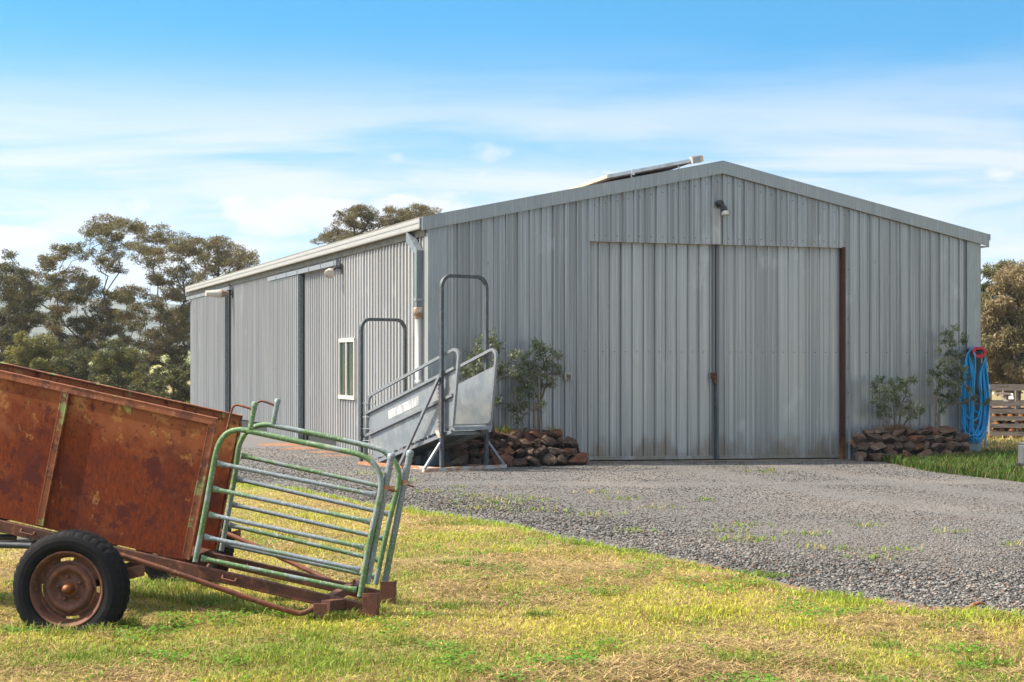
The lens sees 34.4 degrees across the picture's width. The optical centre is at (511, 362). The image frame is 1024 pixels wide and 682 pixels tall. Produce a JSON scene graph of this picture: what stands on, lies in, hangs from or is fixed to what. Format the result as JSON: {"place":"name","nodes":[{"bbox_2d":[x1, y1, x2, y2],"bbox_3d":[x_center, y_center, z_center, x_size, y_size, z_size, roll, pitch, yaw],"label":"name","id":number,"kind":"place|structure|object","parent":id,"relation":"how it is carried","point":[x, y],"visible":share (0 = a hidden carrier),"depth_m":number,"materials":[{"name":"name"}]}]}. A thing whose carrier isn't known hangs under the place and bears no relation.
{"place":"outdoors","nodes":[
{"label":"outdoors","id":0,"kind":"place"},
{"bbox_2d":[0,292,189,350],"bbox_3d":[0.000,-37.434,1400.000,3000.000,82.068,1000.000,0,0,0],"label":"hills","id":1,"kind":"structure","parent":0,"point":[41,330],"depth_m":1276.15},
{"bbox_2d":[0,350,189,378],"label":"hillside","id":2,"kind":"structure","parent":0,"point":[163,358],"depth_m":273.61,"materials":[{"name":"green plant"}]},
{"bbox_2d":[0,379,1023,681],"bbox_3d":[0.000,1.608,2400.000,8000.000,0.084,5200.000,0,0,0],"label":"ground","id":3,"kind":"structure","parent":0,"point":[468,623],"depth_m":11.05,"materials":[{"name":"green plant"}]},
{"bbox_2d":[0,249,52,362],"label":"wattle tree","id":4,"kind":"object","parent":3,"relation":"on","point":[15,298],"visible":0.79,"depth_m":69.44,"materials":[{"name":"green plant"}]},
{"bbox_2d":[2,330,66,373],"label":"wattle bush","id":5,"kind":"object","parent":3,"relation":"on","point":[22,356],"visible":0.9,"depth_m":64.00,"materials":[{"name":"green plant"}]},
{"bbox_2d":[50,347,100,380],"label":"wattle bush","id":6,"kind":"object","parent":3,"relation":"on","point":[81,358],"visible":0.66,"depth_m":67.42,"materials":[{"name":"green plant"}]},
{"bbox_2d":[24,212,150,373],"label":"wattle tree","id":7,"kind":"object","parent":3,"relation":"on","point":[86,326],"visible":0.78,"depth_m":73.35,"materials":[{"name":"green plant"}]},
{"bbox_2d":[85,337,153,389],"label":"wattle bush","id":8,"kind":"object","parent":3,"relation":"on","point":[116,355],"visible":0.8,"depth_m":65.69,"materials":[{"name":"green plant"}]},
{"bbox_2d":[126,363,176,393],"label":"wattle bush","id":9,"kind":"object","parent":3,"relation":"on","point":[144,377],"visible":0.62,"depth_m":62.92,"materials":[{"name":"green plant"}]},
{"bbox_2d":[112,221,209,385],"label":"wattle tree","id":10,"kind":"object","parent":3,"relation":"on","point":[162,345],"visible":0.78,"depth_m":77.30,"materials":[{"name":"green plant"}]},
{"bbox_2d":[144,362,189,401],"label":"wattle bush","id":11,"kind":"object","parent":3,"relation":"on","point":[180,381],"visible":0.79,"depth_m":59.83,"materials":[{"name":"green plant"}]},
{"bbox_2d":[3,573,403,636],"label":"long grass","id":12,"kind":"structure","parent":3,"relation":"on","point":[151,591],"depth_m":10.74,"materials":[{"name":"green plant"}]},
{"bbox_2d":[0,362,414,631],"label":"sheep trailer","id":13,"kind":"object","parent":3,"relation":"on","point":[94,475],"visible":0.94,"depth_m":10.46,"materials":[{"name":"metal"}]},
{"bbox_2d":[184,234,261,279],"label":"wattle tree","id":14,"kind":"object","parent":3,"relation":"on","point":[224,258],"visible":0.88,"depth_m":85.63,"materials":[{"name":"green plant"}]},
{"bbox_2d":[309,203,442,244],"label":"gum tree","id":15,"kind":"object","parent":3,"relation":"on","point":[369,218],"visible":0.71,"depth_m":91.65,"materials":[{"name":"green plant"}]},
{"bbox_2d":[0,533,1015,681],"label":"clover","id":16,"kind":"object","parent":3,"relation":"on","point":[768,675],"visible":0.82,"depth_m":9.57,"materials":[{"name":"green plant"}]},
{"bbox_2d":[60,519,1017,667],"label":"long grass","id":17,"kind":"structure","parent":3,"relation":"on","point":[446,605],"depth_m":10.34,"materials":[{"name":"green plant"}]},
{"bbox_2d":[185,161,990,465],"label":"shed","id":18,"kind":"structure","parent":3,"relation":"on","point":[674,314],"depth_m":27.65,"materials":[{"name":"metal"}]},
{"bbox_2d":[192,296,227,411],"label":"side sliding door","id":19,"kind":"structure","parent":18,"relation":"in","point":[209,314],"depth_m":44.82,"materials":[{"name":"metal"}]},
{"bbox_2d":[205,289,232,297],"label":"floodlight","id":20,"kind":"object","parent":18,"relation":"attached to","point":[219,293],"visible":1,"depth_m":41.86,"materials":[{"name":"grey plastic"}]},
{"bbox_2d":[269,274,301,438],"bbox_3d":[-4.877,-0.090,35.583,0.113,3.480,3.113,0,0,-19],"label":"side sliding door","id":21,"kind":"structure","parent":18,"relation":"in","point":[285,295],"depth_m":35.27,"materials":[{"name":"metal"}]},
{"bbox_2d":[325,264,341,277],"bbox_3d":[-3.344,-1.717,30.956,0.331,0.270,0.184,0,0,-19],"label":"spotlight","id":22,"kind":"object","parent":18,"relation":"attached to","point":[329,272],"visible":1,"depth_m":30.92,"materials":[{"name":"grey plastic"}]},
{"bbox_2d":[338,338,356,399],"bbox_3d":[-3.040,0.109,30.624,0.080,1.129,1.234,0,0,-19],"label":"window","id":23,"kind":"structure","parent":18,"relation":"in","point":[347,346],"depth_m":30.62,"materials":[{"name":"clear glass"}]},
{"bbox_2d":[564,373,571,380],"bbox_3d":[0.898,0.222,26.400,0.120,0.130,0.070,0,0,-19],"label":"power outlet","id":24,"kind":"object","parent":18,"relation":"attached to","point":[567,376],"visible":1,"depth_m":26.38,"materials":[{"name":"plastic"}]},
{"bbox_2d":[569,155,703,188],"bbox_3d":[2.108,-3.229,28.312,1.736,0.516,1.860,0,0,-19],"label":"solar panel","id":25,"kind":"object","parent":18,"relation":"on","point":[647,170],"visible":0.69,"depth_m":27.65,"materials":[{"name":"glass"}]},
{"bbox_2d":[590,241,716,459],"bbox_3d":[2.284,-0.239,27.003,2.327,3.671,0.157,0,0,-19],"label":"sliding door","id":26,"kind":"structure","parent":18,"relation":"in","point":[653,377],"depth_m":27.05,"materials":[{"name":"metal"}]},
{"bbox_2d":[715,200,729,215],"bbox_3d":[3.488,-2.559,27.277,0.205,0.265,0.178,0,0,-19],"label":"spotlight","id":27,"kind":"object","parent":18,"relation":"attached to","point":[721,204],"visible":1,"depth_m":27.25,"materials":[{"name":"grey plastic"}]},
{"bbox_2d":[715,245,839,458],"bbox_3d":[4.495,-0.230,27.829,2.365,3.690,0.070,0,0,-19],"label":"sliding door","id":28,"kind":"structure","parent":18,"relation":"in","point":[777,307],"depth_m":27.81,"materials":[{"name":"metal"}]},
{"bbox_2d":[966,347,986,357],"bbox_3d":[8.061,-0.185,28.802,0.290,0.196,0.290,0,0,-19],"label":"hose hanger","id":29,"kind":"object","parent":18,"relation":"attached to","point":[974,349],"visible":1,"depth_m":28.68,"materials":[{"name":"red plastic"}]},
{"bbox_2d":[960,346,989,446],"bbox_3d":[8.062,0.587,28.768,0.673,1.757,0.317,0,0,-19],"label":"garden hose","id":30,"kind":"object","parent":29,"relation":"hanging from","point":[968,410],"visible":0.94,"depth_m":28.76,"materials":[{"name":"blue rubber"}]},
{"bbox_2d":[231,427,1023,614],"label":"gravel drive","id":31,"kind":"structure","parent":3,"relation":"on","point":[251,442],"depth_m":19.84,"materials":[{"name":"grey gravel"}]},
{"bbox_2d":[258,443,302,445],"bbox_3d":[-4.425,1.589,32.185,1.119,0.001,1.327,0,0,0],"label":"soil patch","id":32,"kind":"object","parent":31,"relation":"on","point":[278,444],"visible":0.73,"depth_m":32.19,"materials":[{"name":"soil"}]},
{"bbox_2d":[281,447,317,449],"bbox_3d":[-3.807,1.589,30.804,1.059,0.001,1.109,0,0,0],"label":"soil patch","id":33,"kind":"object","parent":31,"relation":"on","point":[301,448],"visible":0.63,"depth_m":30.69,"materials":[{"name":"soil"}]},
{"bbox_2d":[311,451,338,452],"bbox_3d":[-3.300,1.589,29.531,0.735,0.001,0.612,0,0,-29],"label":"soil patch","id":34,"kind":"object","parent":31,"relation":"on","point":[324,452],"visible":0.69,"depth_m":29.32,"materials":[{"name":"soil"}]},
{"bbox_2d":[358,274,506,471],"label":"loading ramp","id":35,"kind":"structure","parent":31,"relation":"on","point":[445,409],"depth_m":24.85,"materials":[{"name":"metal"}]},
{"bbox_2d":[449,427,588,466],"bbox_3d":[0.092,1.311,25.744,2.375,0.622,1.028,0,0,-19],"label":"rock bed","id":36,"kind":"object","parent":31,"relation":"on","point":[532,447],"visible":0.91,"depth_m":25.49,"materials":[{"name":"stone"}]},
{"bbox_2d":[459,326,518,430],"bbox_3d":[-0.416,0.319,25.628,1.127,1.823,0.658,0,0,-19],"label":"olive tree","id":37,"kind":"object","parent":36,"relation":"on","point":[467,372],"visible":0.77,"depth_m":25.57,"materials":[{"name":"green plant"}]},
{"bbox_2d":[495,426,553,437],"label":"bed grass","id":38,"kind":"structure","parent":36,"relation":"on","point":[523,433],"depth_m":25.85,"materials":[{"name":"green plant"}]},
{"bbox_2d":[494,423,563,438],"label":"bed weeds","id":39,"kind":"object","parent":36,"relation":"on","point":[502,431],"visible":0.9,"depth_m":25.77,"materials":[{"name":"green plant"}]},
{"bbox_2d":[503,336,567,431],"bbox_3d":[0.376,0.402,25.886,1.204,1.659,0.647,0,0,-25],"label":"olive tree","id":40,"kind":"object","parent":36,"relation":"on","point":[527,385],"visible":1,"depth_m":25.89,"materials":[{"name":"green plant"}]},
{"bbox_2d":[357,468,1020,560],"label":"weeds","id":41,"kind":"object","parent":31,"relation":"on","point":[762,537],"visible":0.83,"depth_m":16.05,"materials":[{"name":"green plant"}]},
{"bbox_2d":[535,531,1023,622],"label":"soil edge","id":42,"kind":"object","parent":3,"relation":"on","point":[815,590],"visible":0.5,"depth_m":11.21,"materials":[{"name":"brown soil"}]},
{"bbox_2d":[968,601,985,608],"bbox_3d":[3.015,1.570,10.741,0.140,0.048,0.031,0,0,-29],"label":"bark strip","id":43,"kind":"object","parent":42,"relation":"on","point":[976,603],"visible":0.95,"depth_m":10.73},
{"bbox_2d":[847,425,973,461],"bbox_3d":[6.865,1.384,28.069,2.425,0.621,0.905,0,0,-19],"label":"rock bed","id":44,"kind":"object","parent":3,"relation":"on","point":[882,439],"visible":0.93,"depth_m":27.84,"materials":[{"name":"stone"}]},
{"bbox_2d":[869,374,925,429],"bbox_3d":[6.479,0.746,28.058,1.133,1.117,0.707,0,0,-19],"label":"olive shrub","id":45,"kind":"object","parent":44,"relation":"on","point":[881,406],"visible":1,"depth_m":28.00,"materials":[{"name":"green plant"}]},
{"bbox_2d":[934,393,943,428],"bbox_3d":[7.318,0.916,28.306,0.166,0.847,0.125,0,0,-19],"label":"garden stake","id":46,"kind":"object","parent":44,"relation":"on","point":[935,411],"visible":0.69,"depth_m":28.27,"materials":[{"name":"grey"}]},
{"bbox_2d":[926,323,993,428],"bbox_3d":[7.617,0.308,28.456,1.698,1.988,0.576,0,0,-33],"label":"olive tree","id":47,"kind":"object","parent":44,"relation":"on","point":[941,382],"visible":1,"depth_m":28.39,"materials":[{"name":"green plant"}]},
{"bbox_2d":[867,444,1023,481],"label":"long grass","id":48,"kind":"structure","parent":3,"relation":"on","point":[998,464],"depth_m":25.75,"materials":[{"name":"green plant"}]},
{"bbox_2d":[993,428,1004,430],"bbox_3d":[10.744,1.509,36.490,0.156,0.161,0.623,0,0,4],"label":"firewood log","id":49,"kind":"object","parent":3,"relation":"on","point":[998,429],"visible":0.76,"depth_m":36.27,"materials":[{"name":"brown wood"}]},
{"bbox_2d":[981,259,1019,383],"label":"gum tree","id":50,"kind":"object","parent":3,"relation":"on","point":[986,271],"visible":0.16,"depth_m":61.68,"materials":[{"name":"green plant"}]},
{"bbox_2d":[981,259,1023,406],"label":"gum tree","id":51,"kind":"object","parent":3,"relation":"on","point":[1002,323],"visible":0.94,"depth_m":54.96,"materials":[{"name":"green plant"}]},
{"bbox_2d":[986,384,1023,433],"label":"pallet","id":52,"kind":"object","parent":3,"relation":"on","point":[1003,395],"visible":0.04,"depth_m":37.06,"materials":[{"name":"wood"}]},
{"bbox_2d":[988,385,1023,435],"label":"pallet","id":53,"kind":"object","parent":3,"relation":"on","point":[1016,410],"visible":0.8,"depth_m":35.97,"materials":[{"name":"wood"}]},
{"bbox_2d":[1003,428,1014,430],"bbox_3d":[10.943,1.508,36.505,0.175,0.180,0.623,0,0,-2],"label":"firewood log","id":54,"kind":"object","parent":3,"relation":"on","point":[1009,429],"visible":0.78,"depth_m":36.20,"materials":[{"name":"brown wood"}]},
{"bbox_2d":[1015,442,1023,467],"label":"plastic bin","id":55,"kind":"object","parent":3,"relation":"on","point":[1020,453],"visible":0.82,"depth_m":24.80,"materials":[{"name":"grey plastic"}]},
{"bbox_2d":[0,0,1023,304],"label":"sky","id":56,"kind":"structure","parent":0,"point":[253,123],"materials":[{"name":"blue"}]},
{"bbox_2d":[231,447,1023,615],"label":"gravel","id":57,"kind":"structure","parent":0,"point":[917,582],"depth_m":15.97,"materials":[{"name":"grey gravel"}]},
{"bbox_2d":[869,422,929,434],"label":"bed grass","id":58,"kind":"structure","parent":0,"point":[892,427],"depth_m":28.07,"materials":[{"name":"green plant"}]},
{"bbox_2d":[981,421,1023,452],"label":"dry grass","id":59,"kind":"structure","parent":0,"point":[1009,441],"depth_m":33.65,"materials":[{"name":"yellow plant"}]},
{"bbox_3d":[11.024,1.044,36.581,0.172,0.176,0.623,0,0,0],"label":"firewood log","id":60,"kind":"object","parent":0,"visible":0},
{"bbox_3d":[10.875,0.828,36.425,0.228,0.147,0.192,0,0,0],"label":"timber board","id":61,"kind":"object","parent":60,"relation":"on","visible":0},
{"bbox_2d":[992,392,1013,399],"bbox_3d":[10.838,0.737,36.455,0.436,0.167,0.249,0,0,0],"label":"timber board","id":62,"kind":"object","parent":61,"relation":"on","point":[1010,396],"visible":0.96,"depth_m":36.42,"materials":[{"name":"grey wood"}]}
]}

